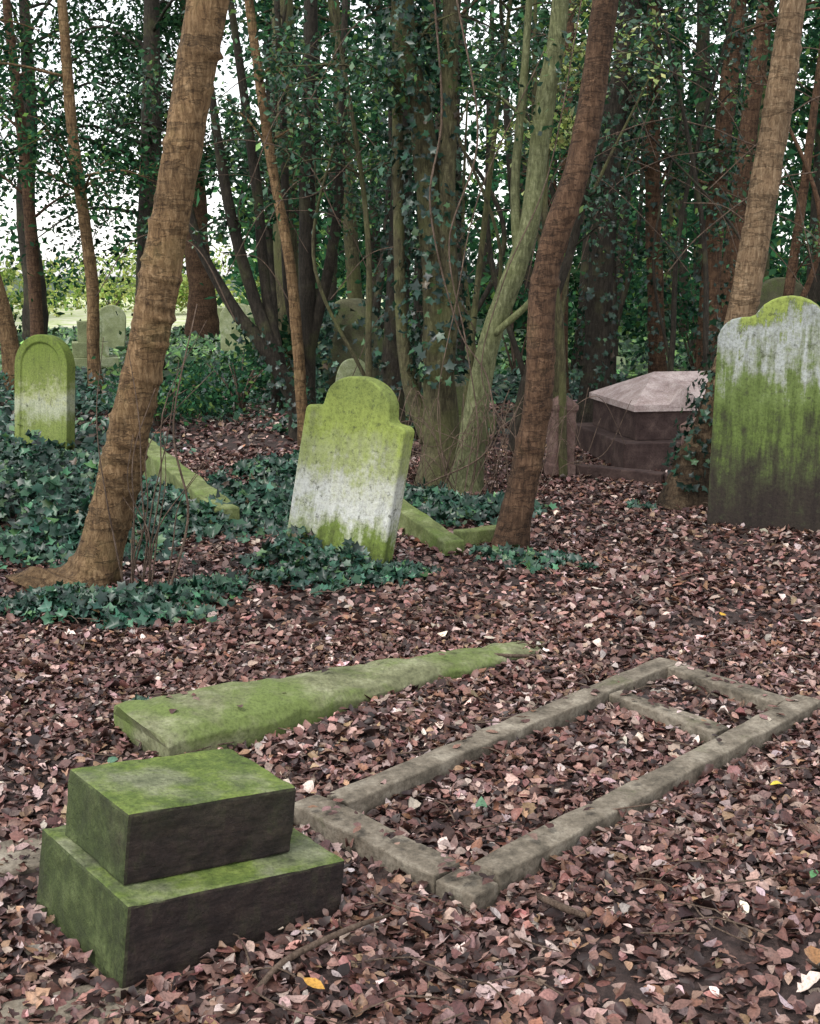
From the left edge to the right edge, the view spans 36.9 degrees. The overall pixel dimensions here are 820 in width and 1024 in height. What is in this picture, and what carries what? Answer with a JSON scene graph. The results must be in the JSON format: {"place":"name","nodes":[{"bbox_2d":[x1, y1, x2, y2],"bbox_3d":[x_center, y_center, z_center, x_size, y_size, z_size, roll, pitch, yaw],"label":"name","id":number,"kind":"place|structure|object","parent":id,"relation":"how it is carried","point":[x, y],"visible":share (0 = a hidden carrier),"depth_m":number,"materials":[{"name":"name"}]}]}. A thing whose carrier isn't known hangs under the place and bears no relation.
{"place":"outdoors","nodes":[
{"label":"outdoors","id":0,"kind":"place"},
{"bbox_2d":[9,297,382,330],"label":"lawn","id":1,"kind":"structure","parent":0,"point":[68,319],"depth_m":46.57,"materials":[{"name":"green plant"}]},
{"bbox_2d":[78,259,223,311],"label":"sunlit shrub","id":2,"kind":"object","parent":1,"relation":"on","point":[182,298],"visible":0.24,"depth_m":48.23,"materials":[{"name":"green plant"}]},
{"bbox_2d":[74,217,248,307],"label":"sunlit shrub","id":3,"kind":"object","parent":1,"relation":"on","point":[224,257],"visible":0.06,"depth_m":58.12,"materials":[{"name":"green plant"}]},
{"bbox_2d":[0,0,816,275],"label":"sky","id":4,"kind":"structure","parent":0,"point":[227,77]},
{"bbox_2d":[0,276,819,1023],"bbox_3d":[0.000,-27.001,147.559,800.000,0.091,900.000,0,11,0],"label":"ground","id":5,"kind":"structure","parent":0,"point":[632,990],"depth_m":3.90,"materials":[{"name":"plant"}]},
{"bbox_2d":[0,834,41,878],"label":"paving slab","id":6,"kind":"structure","parent":5,"relation":"on","point":[12,866],"depth_m":3.47,"materials":[{"name":"stone"}]},
{"bbox_2d":[0,252,82,317],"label":"sunlit shrub","id":7,"kind":"object","parent":5,"relation":"on","point":[9,272],"visible":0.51,"depth_m":45.68,"materials":[{"name":"green plant"}]},
{"bbox_2d":[15,334,74,450],"bbox_3d":[-3.433,-0.946,11.556,0.600,1.430,0.130,5,8,21],"label":"headstone","id":8,"kind":"object","parent":5,"relation":"on","point":[45,383],"visible":0.82,"depth_m":11.47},
{"bbox_2d":[0,0,122,336],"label":"holly tree","id":9,"kind":"object","parent":5,"relation":"on","point":[35,295],"visible":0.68,"depth_m":18.88,"materials":[{"name":"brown plant"}]},
{"bbox_2d":[0,5,124,390],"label":"holly tree","id":10,"kind":"object","parent":5,"relation":"on","point":[9,342],"visible":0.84,"depth_m":16.86,"materials":[{"name":"green plant"}]},
{"bbox_2d":[0,981,146,1023],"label":"paving slab","id":11,"kind":"structure","parent":5,"relation":"on","point":[17,1006],"depth_m":2.78,"materials":[{"name":"stone"}]},
{"bbox_2d":[72,321,118,372],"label":"stone plinth","id":12,"kind":"structure","parent":5,"relation":"on","point":[79,349],"depth_m":20.61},
{"bbox_2d":[0,0,207,390],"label":"holly tree","id":13,"kind":"object","parent":5,"relation":"on","point":[75,177],"visible":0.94,"depth_m":15.69,"materials":[{"name":"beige plant"}]},
{"bbox_2d":[0,0,223,340],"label":"yew tree","id":14,"kind":"object","parent":5,"relation":"on","point":[24,11],"visible":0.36,"depth_m":26.04,"materials":[{"name":"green plant"}]},
{"bbox_2d":[99,305,125,350],"bbox_3d":[-6.268,-3.709,25.771,0.600,1.250,0.140,3,10,-11],"label":"headstone","id":15,"kind":"object","parent":5,"relation":"on","point":[113,323],"visible":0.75,"depth_m":25.68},
{"bbox_2d":[3,0,229,588],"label":"holly tree","id":16,"kind":"object","parent":5,"relation":"on","point":[91,561],"visible":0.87,"depth_m":6.22,"materials":[{"name":"beige plant"}]},
{"bbox_2d":[17,243,233,312],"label":"sunlit shrub","id":17,"kind":"object","parent":5,"relation":"on","point":[77,291],"visible":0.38,"depth_m":50.84,"materials":[{"name":"green plant"}]},
{"bbox_2d":[0,569,255,629],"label":"ivy","id":18,"kind":"object","parent":5,"relation":"on","point":[151,604],"visible":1,"depth_m":6.01,"materials":[{"name":"green plant"}]},
{"bbox_2d":[0,428,293,568],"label":"ivy","id":19,"kind":"object","parent":5,"relation":"on","point":[48,486],"visible":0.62,"depth_m":7.84,"materials":[{"name":"green plant"}]},
{"bbox_2d":[84,353,232,426],"bbox_3d":[-2.695,-1.269,13.129,1.553,0.803,1.688,0,11,0],"label":"holly shrub","id":20,"kind":"object","parent":5,"relation":"on","point":[195,403],"visible":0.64,"depth_m":13.13,"materials":[{"name":"green plant"}]},
{"bbox_2d":[96,304,226,599],"bbox_3d":[-1.241,-0.284,6.182,0.646,1.503,0.065,0,11,0],"label":"bare sapling","id":21,"kind":"object","parent":5,"relation":"on","point":[148,553],"visible":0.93,"depth_m":6.20,"materials":[{"name":"brown plant"}]},
{"bbox_2d":[0,0,325,369],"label":"yew tree","id":22,"kind":"object","parent":5,"relation":"on","point":[153,24],"visible":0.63,"depth_m":20.33,"materials":[{"name":"green plant"}]},
{"bbox_2d":[31,0,296,337],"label":"yew tree","id":23,"kind":"object","parent":5,"relation":"on","point":[198,294],"visible":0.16,"depth_m":28.96,"materials":[{"name":"green plant"}]},
{"bbox_2d":[36,749,343,988],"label":"stone plinth","id":24,"kind":"structure","parent":5,"relation":"on","point":[166,864],"depth_m":3.05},
{"bbox_2d":[143,438,239,523],"bbox_3d":[-1.735,-0.197,9.105,0.179,0.453,2.698,-5,12,-24],"label":"fallen kerbstone","id":25,"kind":"object","parent":5,"relation":"on","point":[200,488],"visible":0.43,"depth_m":8.74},
{"bbox_2d":[77,0,314,441],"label":"holly tree","id":26,"kind":"object","parent":5,"relation":"on","point":[264,336],"visible":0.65,"depth_m":11.88,"materials":[{"name":"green plant"}]},
{"bbox_2d":[182,262,261,306],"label":"sunlit shrub","id":27,"kind":"object","parent":5,"relation":"on","point":[238,299],"visible":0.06,"depth_m":51.59,"materials":[{"name":"green plant"}]},
{"bbox_2d":[161,341,293,415],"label":"holly shrub","id":28,"kind":"object","parent":5,"relation":"on","point":[239,398],"visible":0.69,"depth_m":14.45,"materials":[{"name":"green plant"}]},
{"bbox_2d":[220,303,255,351],"bbox_3d":[-3.450,-3.543,24.779,0.750,1.300,0.140,3,11,15],"label":"headstone","id":29,"kind":"object","parent":5,"relation":"on","point":[226,324],"visible":0.38,"depth_m":24.72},
{"bbox_2d":[181,0,340,446],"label":"holly tree","id":30,"kind":"object","parent":5,"relation":"on","point":[293,295],"visible":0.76,"depth_m":11.26,"materials":[{"name":"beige plant"}]},
{"bbox_2d":[237,0,322,411],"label":"holly sapling","id":31,"kind":"object","parent":5,"relation":"on","point":[270,252],"visible":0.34,"depth_m":14.48,"materials":[{"name":"green plant"}]},
{"bbox_2d":[189,0,387,403],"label":"holly tree","id":32,"kind":"object","parent":5,"relation":"on","point":[277,251],"visible":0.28,"depth_m":14.99,"materials":[{"name":"green plant"}]},
{"bbox_2d":[179,0,440,454],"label":"ivy clad tree","id":33,"kind":"object","parent":5,"relation":"on","point":[389,369],"visible":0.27,"depth_m":10.93,"materials":[{"name":"green plant"}]},
{"bbox_2d":[199,0,422,404],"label":"holly tree","id":34,"kind":"object","parent":5,"relation":"on","point":[312,307],"visible":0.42,"depth_m":12.53,"materials":[{"name":"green plant"}]},
{"bbox_2d":[208,301,422,404],"bbox_3d":[-1.272,-2.042,15.791,2.931,1.318,2.152,-8,13,-34],"label":"holly shrub","id":35,"kind":"object","parent":5,"relation":"on","point":[283,334],"visible":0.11,"depth_m":15.23,"materials":[{"name":"green plant"}]},
{"bbox_2d":[0,350,631,453],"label":"ivy","id":36,"kind":"object","parent":5,"relation":"on","point":[86,436],"visible":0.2,"depth_m":14.50,"materials":[{"name":"green plant"}]},
{"bbox_2d":[248,0,391,376],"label":"holly sapling","id":37,"kind":"object","parent":5,"relation":"on","point":[338,131],"visible":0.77,"depth_m":10.49,"materials":[{"name":"green plant"}]},
{"bbox_2d":[226,0,415,302],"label":"holly tree","id":38,"kind":"object","parent":5,"relation":"on","point":[323,12],"visible":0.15,"depth_m":21.59,"materials":[{"name":"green plant"}]},
{"bbox_2d":[114,641,543,756],"bbox_3d":[-0.206,0.708,4.994,2.046,0.265,0.477,-9,14,-39],"label":"ledger stone","id":39,"kind":"object","parent":5,"relation":"on","point":[214,716],"visible":0.66,"depth_m":4.55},
{"bbox_2d":[225,524,441,596],"bbox_3d":[-0.501,0.256,6.782,1.203,0.280,0.804,5,12,24],"label":"ivy","id":40,"kind":"object","parent":5,"relation":"on","point":[315,562],"visible":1,"depth_m":6.69,"materials":[{"name":"green plant"}]},
{"bbox_2d":[0,323,693,378],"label":"ivy","id":41,"kind":"object","parent":5,"relation":"on","point":[207,345],"visible":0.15,"depth_m":24.41,"materials":[{"name":"green plant"}]},
{"bbox_2d":[316,302,381,403],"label":"ivy","id":42,"kind":"object","parent":5,"relation":"on","point":[327,333],"visible":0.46,"depth_m":14.13,"materials":[{"name":"green plant"}]},
{"bbox_2d":[316,298,382,397],"bbox_3d":[-0.700,-1.734,14.531,0.800,1.560,0.450,5,12,14],"label":"headstone","id":43,"kind":"object","parent":5,"relation":"on","point":[348,320],"visible":0.3,"depth_m":14.24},
{"bbox_2d":[335,358,364,381],"bbox_3d":[-0.613,-1.250,13.717,0.420,0.920,0.120,0,11,15],"label":"headstone","id":44,"kind":"object","parent":5,"relation":"on","point":[347,367],"visible":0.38,"depth_m":13.61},
{"bbox_2d":[287,376,413,563],"bbox_3d":[-0.369,-0.015,6.969,0.660,1.520,0.120,16,13,27],"label":"headstone","id":45,"kind":"object","parent":5,"relation":"on","point":[354,456],"visible":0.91,"depth_m":6.84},
{"bbox_2d":[225,0,529,298],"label":"holly tree","id":46,"kind":"object","parent":5,"relation":"on","point":[350,248],"visible":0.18,"depth_m":17.21,"materials":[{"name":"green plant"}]},
{"bbox_2d":[297,0,460,318],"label":"yew tree","id":47,"kind":"object","parent":5,"relation":"on","point":[375,233],"visible":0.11,"depth_m":32.45,"materials":[{"name":"green plant"}]},
{"bbox_2d":[295,0,471,301],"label":"holly tree","id":48,"kind":"object","parent":5,"relation":"on","point":[333,288],"visible":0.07,"depth_m":27.29,"materials":[{"name":"green plant"}]},
{"bbox_2d":[297,0,470,329],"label":"holly sapling","id":49,"kind":"object","parent":5,"relation":"on","point":[381,268],"visible":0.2,"depth_m":14.45,"materials":[{"name":"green plant"}]},
{"bbox_2d":[206,448,562,526],"bbox_3d":[-0.444,-0.242,9.529,1.626,0.312,3.609,-9,14,-38],"label":"ivy","id":50,"kind":"object","parent":5,"relation":"on","point":[452,507],"visible":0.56,"depth_m":8.69,"materials":[{"name":"green plant"}]},
{"bbox_2d":[120,498,662,701],"bbox_3d":[0.152,0.362,6.648,1.139,0.139,5.437,10,15,43],"label":"ivy","id":51,"kind":"object","parent":5,"relation":"on","point":[510,552],"visible":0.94,"depth_m":7.16,"materials":[{"name":"green plant"}]},
{"bbox_2d":[297,0,489,444],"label":"holly sapling","id":52,"kind":"object","parent":5,"relation":"on","point":[462,183],"visible":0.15,"depth_m":11.60,"materials":[{"name":"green plant"}]},
{"bbox_2d":[0,0,816,328],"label":"distant trees","id":53,"kind":"object","parent":5,"relation":"on","point":[774,240],"visible":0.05,"depth_m":43.61,"materials":[{"name":"green plant"}]},
{"bbox_2d":[0,385,819,1023],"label":"fallen leaves","id":54,"kind":"object","parent":5,"relation":"on","point":[50,689],"depth_m":4.20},
{"bbox_2d":[236,0,584,486],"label":"ivy clad tree","id":55,"kind":"object","parent":5,"relation":"on","point":[403,82],"visible":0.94,"depth_m":9.24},
{"bbox_2d":[295,0,531,191],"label":"holly tree","id":56,"kind":"object","parent":5,"relation":"on","point":[511,58],"visible":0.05,"depth_m":27.24,"materials":[{"name":"green plant"}]},
{"bbox_2d":[364,0,491,438],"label":"holly sapling","id":57,"kind":"object","parent":5,"relation":"on","point":[420,275],"visible":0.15,"depth_m":12.19,"materials":[{"name":"green plant"}]},
{"bbox_2d":[354,0,528,232],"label":"holly tree","id":58,"kind":"object","parent":5,"relation":"on","point":[473,204],"visible":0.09,"depth_m":19.71,"materials":[{"name":"green plant"}]},
{"bbox_2d":[398,498,495,555],"bbox_3d":[0.251,0.109,7.926,0.551,0.300,0.937,-5,12,-25],"label":"fallen kerbstone","id":59,"kind":"object","parent":5,"relation":"on","point":[421,526],"visible":0.38,"depth_m":7.63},
{"bbox_2d":[404,375,495,433],"bbox_3d":[0.328,-1.092,13.480,1.009,0.707,1.608,-1,11,-5],"label":"gravestone","id":60,"kind":"object","parent":5,"relation":"on","point":[459,390],"visible":0.04,"depth_m":12.76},
{"bbox_2d":[95,0,819,494],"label":"ivy vines","id":61,"kind":"object","parent":5,"relation":"on","point":[483,440],"visible":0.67,"depth_m":9.15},
{"bbox_2d":[327,0,589,274],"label":"yew tree","id":62,"kind":"object","parent":5,"relation":"on","point":[464,11],"visible":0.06,"depth_m":21.30,"materials":[{"name":"green plant"}]},
{"bbox_2d":[107,612,819,988],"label":"coloured leaves","id":63,"kind":"object","parent":5,"relation":"on","point":[813,954],"visible":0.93,"depth_m":2.96,"materials":[{"name":"orange plant"}]},
{"bbox_2d":[422,1,517,374],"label":"holly sapling","id":64,"kind":"object","parent":5,"relation":"on","point":[483,298],"visible":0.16,"depth_m":14.22,"materials":[{"name":"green plant"}]},
{"bbox_2d":[460,2,579,398],"bbox_3d":[1.347,-4.051,14.995,1.761,5.755,1.403,6,13,30],"label":"holly sapling","id":65,"kind":"object","parent":5,"relation":"on","point":[506,118],"visible":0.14,"depth_m":14.65,"materials":[{"name":"green plant"}]},
{"bbox_2d":[464,241,578,374],"bbox_3d":[1.964,-3.225,19.203,2.128,2.404,2.561,8,13,35],"label":"holly shrub","id":66,"kind":"object","parent":5,"relation":"on","point":[520,321],"visible":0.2,"depth_m":19.09,"materials":[{"name":"green plant"}]},
{"bbox_2d":[415,0,629,393],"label":"holly tree","id":67,"kind":"object","parent":5,"relation":"on","point":[570,27],"visible":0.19,"depth_m":15.84,"materials":[{"name":"green plant"}]},
{"bbox_2d":[428,0,633,426],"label":"holly sapling","id":68,"kind":"object","parent":5,"relation":"on","point":[487,209],"visible":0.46,"depth_m":10.26,"materials":[{"name":"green plant"}]},
{"bbox_2d":[431,0,663,494],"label":"holly tree","id":69,"kind":"object","parent":5,"relation":"on","point":[540,126],"visible":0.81,"depth_m":8.95,"materials":[{"name":"green plant"}]},
{"bbox_2d":[461,0,640,255],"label":"holly tree","id":70,"kind":"object","parent":5,"relation":"on","point":[496,173],"visible":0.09,"depth_m":28.57,"materials":[{"name":"green plant"}]},
{"bbox_2d":[490,0,618,549],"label":"holly tree","id":71,"kind":"object","parent":5,"relation":"on","point":[513,524],"visible":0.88,"depth_m":7.20,"materials":[{"name":"red plant"}]},
{"bbox_2d":[293,657,819,912],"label":"grave kerb","id":72,"kind":"structure","parent":5,"relation":"on","point":[518,859],"depth_m":3.94,"materials":[{"name":"stone"}]},
{"bbox_2d":[467,0,653,398],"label":"holly sapling","id":73,"kind":"object","parent":5,"relation":"on","point":[564,292],"visible":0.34,"depth_m":12.15,"materials":[{"name":"green plant"}]},
{"bbox_2d":[544,396,578,477],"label":"stone pier","id":74,"kind":"structure","parent":5,"relation":"on","point":[549,464],"depth_m":10.01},
{"bbox_2d":[485,42,668,452],"bbox_3d":[1.704,-2.740,11.251,1.413,4.616,1.557,9,14,38],"label":"holly sapling","id":75,"kind":"object","parent":5,"relation":"on","point":[574,242],"visible":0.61,"depth_m":11.12,"materials":[{"name":"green plant"}]},
{"bbox_2d":[478,0,682,478],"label":"holly sapling","id":76,"kind":"object","parent":5,"relation":"on","point":[562,142],"visible":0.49,"depth_m":9.60,"materials":[{"name":"green plant"}]},
{"bbox_2d":[475,0,692,213],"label":"holly tree","id":77,"kind":"object","parent":5,"relation":"on","point":[530,110],"visible":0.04,"depth_m":25.04,"materials":[{"name":"green plant"}]},
{"bbox_2d":[500,0,694,252],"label":"yew tree","id":78,"kind":"object","parent":5,"relation":"on","point":[668,3],"visible":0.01,"depth_m":31.26,"materials":[{"name":"green plant"}]},
{"bbox_2d":[470,0,728,355],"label":"tree","id":79,"kind":"object","parent":5,"relation":"on","point":[621,224],"visible":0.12,"depth_m":21.56,"materials":[{"name":"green plant"}]},
{"bbox_2d":[540,459,667,484],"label":"grave kerb","id":80,"kind":"structure","parent":5,"relation":"on","point":[651,477],"depth_m":9.90,"materials":[{"name":"stone"}]},
{"bbox_2d":[548,35,683,384],"bbox_3d":[2.367,-3.777,13.692,2.003,5.692,1.246,4,12,20],"label":"holly sapling","id":81,"kind":"object","parent":5,"relation":"on","point":[618,312],"visible":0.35,"depth_m":14.19,"materials":[{"name":"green plant"}]},
{"bbox_2d":[568,233,665,339],"bbox_3d":[4.239,-4.934,27.399,3.089,2.563,2.314,4,12,20],"label":"holly shrub","id":82,"kind":"object","parent":5,"relation":"on","point":[572,280],"visible":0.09,"depth_m":27.43,"materials":[{"name":"green plant"}]},
{"bbox_2d":[575,371,707,471],"bbox_3d":[2.901,-0.802,11.259,2.504,0.981,1.503,-2,11,-10],"label":"chest tomb","id":83,"kind":"object","parent":5,"relation":"on","point":[648,429],"visible":0.31,"depth_m":10.62,"materials":[{"name":"stone"}]},
{"bbox_2d":[550,0,750,378],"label":"ivy clad tree","id":84,"kind":"object","parent":5,"relation":"on","point":[656,359],"visible":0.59,"depth_m":13.17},
{"bbox_2d":[555,20,760,369],"bbox_3d":[2.497,-7.461,18.905,4.434,10.953,6.097,-4,12,-20],"label":"holly tree","id":85,"kind":"object","parent":5,"relation":"on","point":[584,268],"visible":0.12,"depth_m":19.06,"materials":[{"name":"green plant"}]},
{"bbox_2d":[566,0,761,422],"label":"ivy clad tree","id":86,"kind":"object","parent":5,"relation":"on","point":[599,307],"visible":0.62,"depth_m":12.60,"materials":[{"name":"green plant"}]},
{"bbox_2d":[568,244,769,369],"bbox_3d":[4.103,-3.061,18.971,2.963,2.122,3.580,-10,15,-42],"label":"holly shrub","id":87,"kind":"object","parent":5,"relation":"on","point":[684,316],"visible":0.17,"depth_m":18.85,"materials":[{"name":"green plant"}]},
{"bbox_2d":[612,0,746,370],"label":"holly sapling","id":88,"kind":"object","parent":5,"relation":"on","point":[694,179],"visible":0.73,"depth_m":12.02,"materials":[{"name":"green plant"}]},
{"bbox_2d":[564,0,819,343],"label":"holly tree","id":89,"kind":"object","parent":5,"relation":"on","point":[749,121],"visible":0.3,"depth_m":14.67,"materials":[{"name":"red plant"}]},
{"bbox_2d":[577,0,808,333],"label":"holly tree","id":90,"kind":"object","parent":5,"relation":"on","point":[682,270],"visible":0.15,"depth_m":29.14,"materials":[{"name":"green plant"}]},
{"bbox_2d":[633,0,773,370],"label":"holly sapling","id":91,"kind":"object","parent":5,"relation":"on","point":[670,351],"visible":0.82,"depth_m":12.47,"materials":[{"name":"green plant"}]},
{"bbox_2d":[661,0,795,331],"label":"holly tree","id":92,"kind":"object","parent":5,"relation":"on","point":[669,210],"visible":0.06,"depth_m":31.38,"materials":[{"name":"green plant"}]},
{"bbox_2d":[640,0,819,370],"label":"ivy clad tree","id":93,"kind":"object","parent":5,"relation":"on","point":[733,52],"visible":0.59,"depth_m":12.87,"materials":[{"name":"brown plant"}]},
{"bbox_2d":[654,0,806,510],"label":"tree trunk","id":94,"kind":"object","parent":5,"relation":"on","point":[686,484],"visible":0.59,"depth_m":8.58,"materials":[{"name":"beige plant"}]},
{"bbox_2d":[661,0,808,351],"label":"holly tree","id":95,"kind":"object","parent":5,"relation":"on","point":[700,44],"visible":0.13,"depth_m":23.26,"materials":[{"name":"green plant"}]},
{"bbox_2d":[670,256,805,332],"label":"holly shrub","id":96,"kind":"object","parent":5,"relation":"on","point":[781,275],"visible":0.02,"depth_m":23.58,"materials":[{"name":"green plant"}]},
{"bbox_2d":[664,3,819,280],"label":"holly tree","id":97,"kind":"object","parent":5,"relation":"on","point":[792,169],"visible":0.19,"depth_m":19.26,"materials":[{"name":"green plant"}]},
{"bbox_2d":[706,295,819,534],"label":"headstone","id":98,"kind":"object","parent":5,"relation":"on","point":[765,459],"visible":0.93,"depth_m":7.91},
{"bbox_2d":[736,42,819,297],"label":"holly sapling","id":99,"kind":"object","parent":5,"relation":"on","point":[796,247],"visible":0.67,"depth_m":12.83,"materials":[{"name":"red plant"}]},
{"bbox_2d":[737,45,819,303],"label":"holly tree","id":100,"kind":"object","parent":5,"relation":"on","point":[814,293],"visible":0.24,"depth_m":16.63,"materials":[{"name":"green plant"}]},
{"bbox_2d":[756,277,807,312],"bbox_3d":[4.423,-1.905,14.912,0.700,1.850,0.140,1,11,-5],"label":"headstone","id":101,"kind":"object","parent":5,"relation":"on","point":[772,288],"visible":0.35,"depth_m":14.69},
{"bbox_2d":[767,238,807,286],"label":"holly shrub","id":102,"kind":"object","parent":5,"relation":"on","point":[781,262],"visible":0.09,"depth_m":18.48,"materials":[{"name":"green plant"}]},
{"bbox_2d":[769,239,806,279],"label":"holly shrub","id":103,"kind":"object","parent":5,"relation":"on","point":[773,254],"visible":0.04,"depth_m":27.34,"materials":[{"name":"green plant"}]},
{"bbox_2d":[757,5,819,209],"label":"yew tree","id":104,"kind":"object","parent":5,"relation":"on","point":[802,134],"visible":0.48,"depth_m":15.07,"materials":[{"name":"green plant"}]},
{"bbox_2d":[774,172,811,237],"bbox_3d":[9.589,-7.817,23.885,5.611,9.756,6.658,0,11,0],"label":"holly tree","id":105,"kind":"object","parent":5,"relation":"on","point":[808,211],"visible":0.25,"depth_m":24.60,"materials":[{"name":"green plant"}]},
{"bbox_2d":[782,0,819,198],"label":"holly tree","id":106,"kind":"object","parent":5,"relation":"on","point":[812,43],"visible":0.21,"depth_m":30.13,"materials":[{"name":"green plant"}]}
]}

